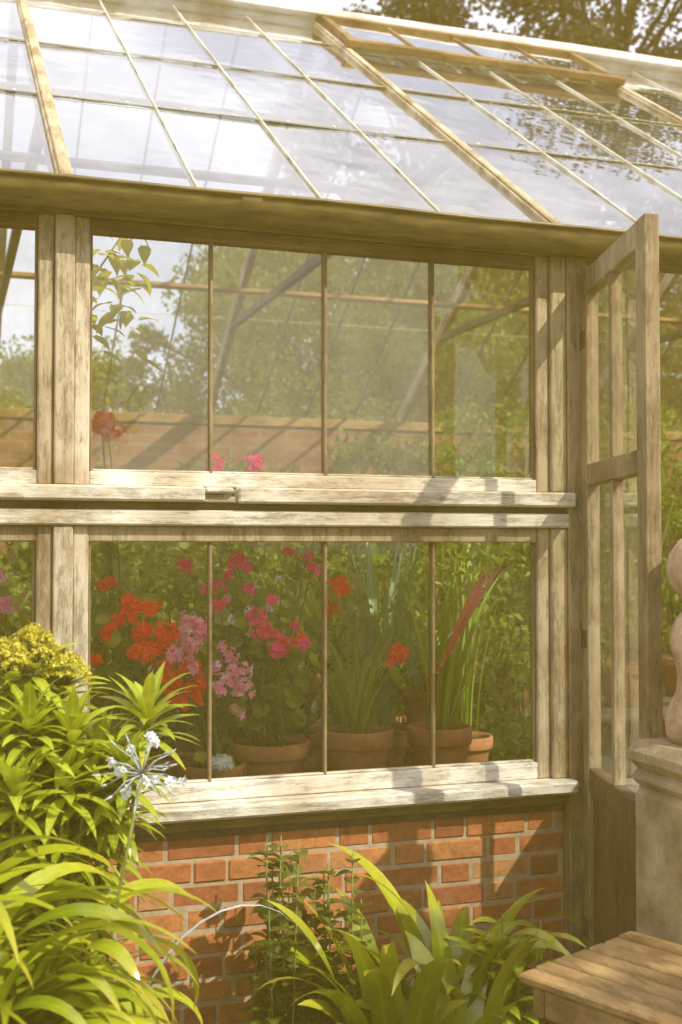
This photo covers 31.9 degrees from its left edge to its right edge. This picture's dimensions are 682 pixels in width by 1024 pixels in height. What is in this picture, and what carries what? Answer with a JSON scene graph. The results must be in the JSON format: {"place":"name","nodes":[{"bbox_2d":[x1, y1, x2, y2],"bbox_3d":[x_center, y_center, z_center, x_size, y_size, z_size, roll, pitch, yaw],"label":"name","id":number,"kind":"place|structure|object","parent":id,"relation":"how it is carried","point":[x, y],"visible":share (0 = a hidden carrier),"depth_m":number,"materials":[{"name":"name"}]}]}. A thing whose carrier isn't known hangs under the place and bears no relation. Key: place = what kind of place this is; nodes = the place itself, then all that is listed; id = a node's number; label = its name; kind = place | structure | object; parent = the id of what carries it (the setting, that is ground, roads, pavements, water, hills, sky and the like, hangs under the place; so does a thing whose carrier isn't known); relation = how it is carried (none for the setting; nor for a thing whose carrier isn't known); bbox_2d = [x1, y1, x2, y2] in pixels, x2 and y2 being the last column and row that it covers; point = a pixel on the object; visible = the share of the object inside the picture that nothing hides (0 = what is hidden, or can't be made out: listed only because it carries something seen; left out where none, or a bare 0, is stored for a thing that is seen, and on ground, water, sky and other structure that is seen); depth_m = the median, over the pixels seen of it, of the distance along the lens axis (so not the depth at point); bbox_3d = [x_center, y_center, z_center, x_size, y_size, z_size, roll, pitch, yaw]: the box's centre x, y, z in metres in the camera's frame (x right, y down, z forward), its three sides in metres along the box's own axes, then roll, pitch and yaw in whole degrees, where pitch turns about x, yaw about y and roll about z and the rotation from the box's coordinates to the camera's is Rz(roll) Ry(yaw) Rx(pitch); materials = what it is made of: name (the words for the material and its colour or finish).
{"place":"outdoors","nodes":[
{"label":"outdoors","id":0,"kind":"place"},
{"bbox_2d":[0,0,681,430],"label":"sky","id":1,"kind":"structure","parent":0,"point":[19,320],"materials":[{"name":"white"}]},
{"bbox_2d":[493,729,667,792],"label":"paved floor","id":2,"kind":"structure","parent":0,"point":[631,737],"depth_m":9.18,"materials":[{"name":"beige stone"}]},
{"bbox_2d":[23,686,672,733],"bbox_3d":[0.180,1.447,6.546,7.500,0.693,1.187,1,-2,-18],"label":"plant staging","id":3,"kind":"object","parent":2,"relation":"on","point":[631,714],"depth_m":6.58,"materials":[{"name":"brown wood"}]},
{"bbox_2d":[0,542,31,693],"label":"potted shrub","id":4,"kind":"object","parent":3,"relation":"on","point":[17,592],"visible":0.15,"depth_m":5.73,"materials":[{"name":"green plant"}]},
{"bbox_2d":[23,542,196,719],"bbox_3d":[-1.198,0.563,6.117,0.867,1.050,0.778,1,-2,-18],"label":"potted shrub","id":5,"kind":"object","parent":3,"relation":"on","point":[147,552],"visible":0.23,"depth_m":6.14,"materials":[{"name":"green plant"}]},
{"bbox_2d":[146,542,309,662],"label":"potted shrub","id":6,"kind":"object","parent":3,"relation":"on","point":[174,610],"visible":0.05,"depth_m":6.04,"materials":[{"name":"green plant"}]},
{"bbox_2d":[263,542,402,717],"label":"potted shrub","id":7,"kind":"object","parent":3,"relation":"on","point":[332,550],"visible":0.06,"depth_m":6.35,"materials":[{"name":"green plant"}]},
{"bbox_2d":[379,432,515,654],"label":"potted shrub","id":8,"kind":"object","parent":3,"relation":"on","point":[443,445],"visible":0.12,"depth_m":6.38,"materials":[{"name":"green plant"}]},
{"bbox_2d":[444,418,530,706],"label":"potted shrub","id":9,"kind":"object","parent":3,"relation":"on","point":[480,452],"visible":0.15,"depth_m":6.91,"materials":[{"name":"green plant"}]},
{"bbox_2d":[599,390,681,707],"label":"potted shrub","id":10,"kind":"object","parent":3,"relation":"on","point":[631,684],"visible":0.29,"depth_m":6.77,"materials":[{"name":"green plant"}]},
{"bbox_2d":[27,647,671,740],"bbox_3d":[-0.338,1.494,8.893,8.000,0.743,0.770,1,-2,-18],"label":"plant staging","id":11,"kind":"object","parent":2,"relation":"on","point":[632,652],"visible":0.05,"depth_m":9.31,"materials":[{"name":"brown wood"}]},
{"bbox_2d":[0,500,55,640],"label":"potted shrub","id":12,"kind":"object","parent":11,"relation":"on","point":[25,583],"visible":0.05,"depth_m":8.27,"materials":[{"name":"green plant"}]},
{"bbox_2d":[79,460,206,625],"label":"potted shrub","id":13,"kind":"object","parent":11,"relation":"on","point":[177,555],"visible":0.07,"depth_m":8.57,"materials":[{"name":"green plant"}]},
{"bbox_2d":[172,458,339,632],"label":"potted shrub","id":14,"kind":"object","parent":11,"relation":"on","point":[238,466],"visible":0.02,"depth_m":8.81,"materials":[{"name":"green plant"}]},
{"bbox_2d":[307,428,449,628],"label":"potted shrub","id":15,"kind":"object","parent":11,"relation":"on","point":[344,452],"visible":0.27,"depth_m":9.12,"materials":[{"name":"green plant"}]},
{"bbox_2d":[434,394,529,655],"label":"potted shrub","id":16,"kind":"object","parent":11,"relation":"on","point":[510,424],"visible":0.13,"depth_m":9.47,"materials":[{"name":"green plant"}]},
{"bbox_2d":[599,399,681,652],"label":"potted shrub","id":17,"kind":"object","parent":11,"relation":"on","point":[605,418],"visible":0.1,"depth_m":9.72,"materials":[{"name":"green plant"}]},
{"bbox_2d":[624,434,681,617],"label":"potted shrub","id":18,"kind":"object","parent":11,"relation":"on","point":[667,462],"visible":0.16,"depth_m":9.88,"materials":[{"name":"green plant"}]},
{"bbox_2d":[287,542,452,723],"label":"potted shrub","id":19,"kind":"object","parent":2,"relation":"on","point":[383,558],"visible":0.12,"depth_m":5.15,"materials":[{"name":"green plant"}]},
{"bbox_2d":[379,543,530,760],"bbox_3d":[0.475,0.851,5.539,0.792,1.820,0.729,1,-2,-18],"label":"potted shrub","id":20,"kind":"object","parent":2,"relation":"on","point":[504,725],"visible":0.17,"depth_m":5.45,"materials":[{"name":"green plant"}]},
{"bbox_2d":[447,528,611,760],"bbox_3d":[0.881,0.871,5.798,0.766,1.796,0.720,1,-2,-18],"label":"potted shrub","id":21,"kind":"object","parent":2,"relation":"on","point":[520,673],"visible":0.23,"depth_m":5.71,"materials":[{"name":"green plant"}]},
{"bbox_3d":[-1.716,1.361,3.738,4.771,0.693,0.812,1,-2,-18],"label":"plant staging","id":22,"kind":"object","parent":2,"relation":"on","visible":0},
{"bbox_2d":[0,564,30,733],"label":"potted geranium","id":23,"kind":"object","parent":22,"relation":"on","point":[5,612],"visible":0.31,"depth_m":3.63,"materials":[{"name":"plant"}]},
{"bbox_2d":[0,542,137,764],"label":"potted shrub","id":24,"kind":"object","parent":22,"relation":"on","point":[24,554],"visible":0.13,"depth_m":4.09,"materials":[{"name":"green plant"}]},
{"bbox_2d":[92,237,161,396],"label":"climbing vine","id":25,"kind":"object","parent":22,"relation":"on","point":[126,318],"visible":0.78,"depth_m":3.97,"materials":[{"name":"green plant"}]},
{"bbox_2d":[90,409,179,779],"bbox_3d":[-0.709,0.353,3.833,0.337,1.330,0.396,1,-2,-18],"label":"potted geranium","id":26,"kind":"object","parent":22,"relation":"on","point":[137,650],"visible":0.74,"depth_m":3.73,"materials":[{"name":"plant"}]},
{"bbox_2d":[90,542,220,752],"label":"potted shrub","id":27,"kind":"object","parent":22,"relation":"on","point":[187,746],"visible":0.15,"depth_m":4.33,"materials":[{"name":"green plant"}]},
{"bbox_2d":[164,609,255,779],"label":"potted geranium","id":28,"kind":"object","parent":22,"relation":"on","point":[232,719],"visible":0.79,"depth_m":3.85,"materials":[{"name":"plant"}]},
{"bbox_2d":[194,751,235,777],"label":"potted geranium","id":29,"kind":"object","parent":22,"relation":"on","point":[225,762],"visible":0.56,"depth_m":3.74,"materials":[{"name":"plant"}]},
{"bbox_2d":[138,631,312,780],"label":"potted geranium","id":30,"kind":"object","parent":22,"relation":"on","point":[195,694],"visible":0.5,"depth_m":3.91,"materials":[{"name":"plant"}]},
{"bbox_2d":[150,557,300,745],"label":"potted shrub","id":31,"kind":"object","parent":22,"relation":"on","point":[178,587],"visible":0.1,"depth_m":4.32,"materials":[{"name":"green plant"}]},
{"bbox_2d":[179,452,287,725],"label":"potted geranium","id":32,"kind":"object","parent":22,"relation":"on","point":[256,462],"visible":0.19,"depth_m":4.77,"materials":[{"name":"plant"}]},
{"bbox_2d":[202,575,292,753],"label":"potted geranium","id":33,"kind":"object","parent":22,"relation":"on","point":[230,618],"visible":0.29,"depth_m":3.96,"materials":[{"name":"plant"}]},
{"bbox_2d":[176,547,320,775],"bbox_3d":[-0.331,0.571,4.013,0.536,0.906,0.472,1,-2,-18],"label":"potted geranium","id":34,"kind":"object","parent":22,"relation":"on","point":[272,752],"visible":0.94,"depth_m":3.98,"materials":[{"name":"plant"}]},
{"bbox_2d":[197,542,375,753],"bbox_3d":[-0.202,0.537,4.425,0.665,0.997,0.433,0,-2,-3],"label":"potted shrub","id":35,"kind":"object","parent":22,"relation":"on","point":[315,741],"visible":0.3,"depth_m":4.38,"materials":[{"name":"green plant"}]},
{"bbox_2d":[295,575,355,772],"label":"potted geranium","id":36,"kind":"object","parent":22,"relation":"on","point":[312,762],"visible":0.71,"depth_m":4.11,"materials":[{"name":"plant"}]},
{"bbox_2d":[272,554,425,732],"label":"potted lily","id":37,"kind":"object","parent":22,"relation":"on","point":[332,719],"visible":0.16,"depth_m":4.57,"materials":[{"name":"plant"}]},
{"bbox_2d":[294,624,427,770],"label":"potted lily","id":38,"kind":"object","parent":22,"relation":"on","point":[359,741],"visible":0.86,"depth_m":4.09,"materials":[{"name":"plant"}]},
{"bbox_2d":[336,542,418,767],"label":"potted lily","id":39,"kind":"object","parent":22,"relation":"on","point":[366,642],"visible":0.38,"depth_m":4.44,"materials":[{"name":"plant"}]},
{"bbox_2d":[355,642,414,722],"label":"potted geranium","id":40,"kind":"object","parent":22,"relation":"on","point":[398,653],"visible":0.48,"depth_m":4.05,"materials":[{"name":"plant"}]},
{"bbox_2d":[342,543,498,765],"bbox_3d":[0.332,0.551,4.645,0.630,0.983,0.517,1,-2,-18],"label":"potted shrub","id":41,"kind":"object","parent":22,"relation":"on","point":[399,723],"visible":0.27,"depth_m":4.61,"materials":[{"name":"green plant"}]},
{"bbox_2d":[369,559,503,765],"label":"potted lily","id":42,"kind":"object","parent":22,"relation":"on","point":[453,740],"visible":0.77,"depth_m":4.21,"materials":[{"name":"plant"}]},
{"bbox_2d":[382,560,504,724],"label":"potted lily","id":43,"kind":"object","parent":22,"relation":"on","point":[414,705],"visible":0.58,"depth_m":4.31,"materials":[{"name":"plant"}]},
{"bbox_2d":[413,543,506,762],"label":"potted lily","id":44,"kind":"object","parent":22,"relation":"on","point":[480,746],"visible":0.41,"depth_m":4.45,"materials":[{"name":"plant"}]},
{"bbox_2d":[607,479,681,696],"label":"potted shrub","id":45,"kind":"object","parent":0,"point":[669,596],"visible":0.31,"depth_m":7.25,"materials":[{"name":"green plant"}]},
{"label":"flower bed soil","id":46,"kind":"structure","parent":0,"visible":0},
{"bbox_2d":[0,805,135,1023],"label":"agapanthus plant","id":47,"kind":"object","parent":46,"relation":"on","point":[5,875],"visible":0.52,"depth_m":2.57,"materials":[{"name":"green plant"}]},
{"bbox_2d":[0,835,188,1023],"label":"agapanthus plant","id":48,"kind":"object","parent":46,"relation":"on","point":[48,895],"visible":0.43,"depth_m":2.73,"materials":[{"name":"green plant"}]},
{"bbox_2d":[0,862,195,1023],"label":"agapanthus plant","id":49,"kind":"object","parent":46,"relation":"on","point":[50,995],"visible":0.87,"depth_m":2.41,"materials":[{"name":"green plant"}]},
{"bbox_2d":[0,623,200,973],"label":"spurge shrub","id":50,"kind":"object","parent":46,"relation":"on","point":[53,789],"visible":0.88,"depth_m":2.93,"materials":[{"name":"green plant"}]},
{"bbox_2d":[0,916,202,1023],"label":"agapanthus plant","id":51,"kind":"object","parent":46,"relation":"on","point":[119,953],"visible":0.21,"depth_m":2.66,"materials":[{"name":"green plant"}]},
{"bbox_2d":[0,840,221,1023],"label":"agapanthus plant","id":52,"kind":"object","parent":46,"relation":"on","point":[99,981],"visible":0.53,"depth_m":2.63,"materials":[{"name":"green plant"}]},
{"bbox_2d":[59,1005,172,1023],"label":"agapanthus plant","id":53,"kind":"object","parent":46,"relation":"on","point":[124,1014],"visible":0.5,"depth_m":2.34,"materials":[{"name":"green plant"}]},
{"bbox_2d":[91,731,187,978],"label":"agapanthus flower","id":54,"kind":"object","parent":46,"relation":"on","point":[153,779],"visible":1,"depth_m":2.78,"materials":[{"name":"white plant"}]},
{"bbox_2d":[148,905,288,985],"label":"dry flower stalk","id":55,"kind":"object","parent":46,"relation":"on","point":[178,942],"visible":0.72,"depth_m":3.01,"materials":[{"name":"beige plant"}]},
{"bbox_2d":[235,836,376,1023],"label":"leafy herb","id":56,"kind":"object","parent":46,"relation":"on","point":[272,1003],"visible":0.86,"depth_m":3.35,"materials":[{"name":"green plant"}]},
{"bbox_2d":[232,888,550,1023],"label":"agapanthus plant","id":57,"kind":"object","parent":46,"relation":"on","point":[378,997],"visible":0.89,"depth_m":3.18,"materials":[{"name":"green plant"}]},
{"bbox_2d":[319,881,535,1023],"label":"agapanthus plant","id":58,"kind":"object","parent":46,"relation":"on","point":[437,943],"visible":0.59,"depth_m":3.31,"materials":[{"name":"green plant"}]},
{"bbox_2d":[310,843,586,1008],"bbox_3d":[0.304,1.350,3.375,0.758,0.708,0.763,0,-2,9],"label":"agapanthus plant","id":59,"kind":"object","parent":46,"relation":"on","point":[544,939],"visible":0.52,"depth_m":3.33,"materials":[{"name":"green plant"}]},
{"bbox_2d":[446,913,564,1023],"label":"broadleaf plant","id":60,"kind":"object","parent":46,"relation":"on","point":[520,990],"visible":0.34,"depth_m":3.33,"materials":[{"name":"green plant"}]},
{"bbox_2d":[519,931,681,1023],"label":"garden bench","id":61,"kind":"object","parent":46,"relation":"on","point":[630,977],"visible":1,"depth_m":2.68,"materials":[{"name":"brown wood"}]},
{"bbox_2d":[628,737,681,944],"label":"stone pedestal","id":62,"kind":"object","parent":46,"relation":"on","point":[657,773],"visible":0.74,"depth_m":3.10,"materials":[{"name":"beige stone"}]},
{"bbox_2d":[664,539,681,744],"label":"stone statue","id":63,"kind":"object","parent":62,"relation":"on","point":[673,721],"visible":1,"depth_m":3.13,"materials":[{"name":"beige stone"}]},
{"label":"ground","id":64,"kind":"structure","parent":0,"visible":0},
{"bbox_2d":[0,333,192,413],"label":"tree","id":65,"kind":"object","parent":64,"relation":"on","point":[18,372],"visible":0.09,"depth_m":13.54,"materials":[{"name":"green plant"}]},
{"bbox_2d":[127,244,518,424],"bbox_3d":[-0.253,-0.591,13.774,4.908,5.237,4.280,-2,-2,41],"label":"tree","id":66,"kind":"object","parent":64,"relation":"on","point":[248,369],"visible":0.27,"depth_m":12.97,"materials":[{"name":"green plant"}]},
{"bbox_2d":[0,0,681,1023],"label":"greenhouse","id":67,"kind":"object","parent":64,"relation":"on","point":[468,172],"visible":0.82,"depth_m":3.94,"materials":[{"name":"beige wood"}]},
{"bbox_2d":[0,525,51,686],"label":"window","id":68,"kind":"structure","parent":67,"relation":"in","point":[40,535],"depth_m":3.47,"materials":[{"name":"brown wood"}]},
{"bbox_2d":[0,210,54,483],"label":"window","id":69,"kind":"structure","parent":67,"relation":"in","point":[43,225],"depth_m":3.49,"materials":[{"name":"brown wood"}]},
{"bbox_2d":[72,216,548,491],"bbox_3d":[-0.053,-0.470,3.794,1.567,0.798,0.058,1,-2,-18],"label":"window","id":70,"kind":"structure","parent":67,"relation":"in","point":[86,228],"depth_m":3.77,"materials":[{"name":"brown wood"}]},
{"bbox_2d":[72,526,549,804],"bbox_3d":[-0.053,0.464,3.765,1.567,0.832,0.058,1,-2,-18],"label":"window","id":71,"kind":"structure","parent":67,"relation":"in","point":[208,789],"depth_m":3.76,"materials":[{"name":"brown wood"}]},
{"bbox_2d":[579,213,662,949],"bbox_3d":[0.843,0.417,3.638,0.048,2.470,0.751,0,-2,-2],"label":"door","id":72,"kind":"structure","parent":67,"relation":"in","point":[609,806],"depth_m":3.63,"materials":[{"name":"brown wood"}]},
{"bbox_2d":[0,350,681,431],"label":"hedge","id":73,"kind":"object","parent":64,"relation":"on","point":[244,411],"visible":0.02,"depth_m":11.83,"materials":[{"name":"green plant"}]},
{"bbox_2d":[202,0,528,423],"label":"tree","id":74,"kind":"object","parent":64,"relation":"on","point":[442,12],"visible":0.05,"depth_m":16.34,"materials":[{"name":"green plant"}]},
{"bbox_2d":[269,256,681,431],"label":"tree","id":75,"kind":"object","parent":64,"relation":"on","point":[492,372],"visible":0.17,"depth_m":12.70,"materials":[{"name":"green plant"}]},
{"bbox_2d":[346,0,681,431],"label":"tree","id":76,"kind":"object","parent":64,"relation":"on","point":[574,30],"visible":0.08,"depth_m":15.63,"materials":[{"name":"green plant"}]},
{"bbox_2d":[495,278,681,431],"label":"tree","id":77,"kind":"object","parent":64,"relation":"on","point":[677,327],"visible":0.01,"depth_m":18.23,"materials":[{"name":"green plant"}]}
]}

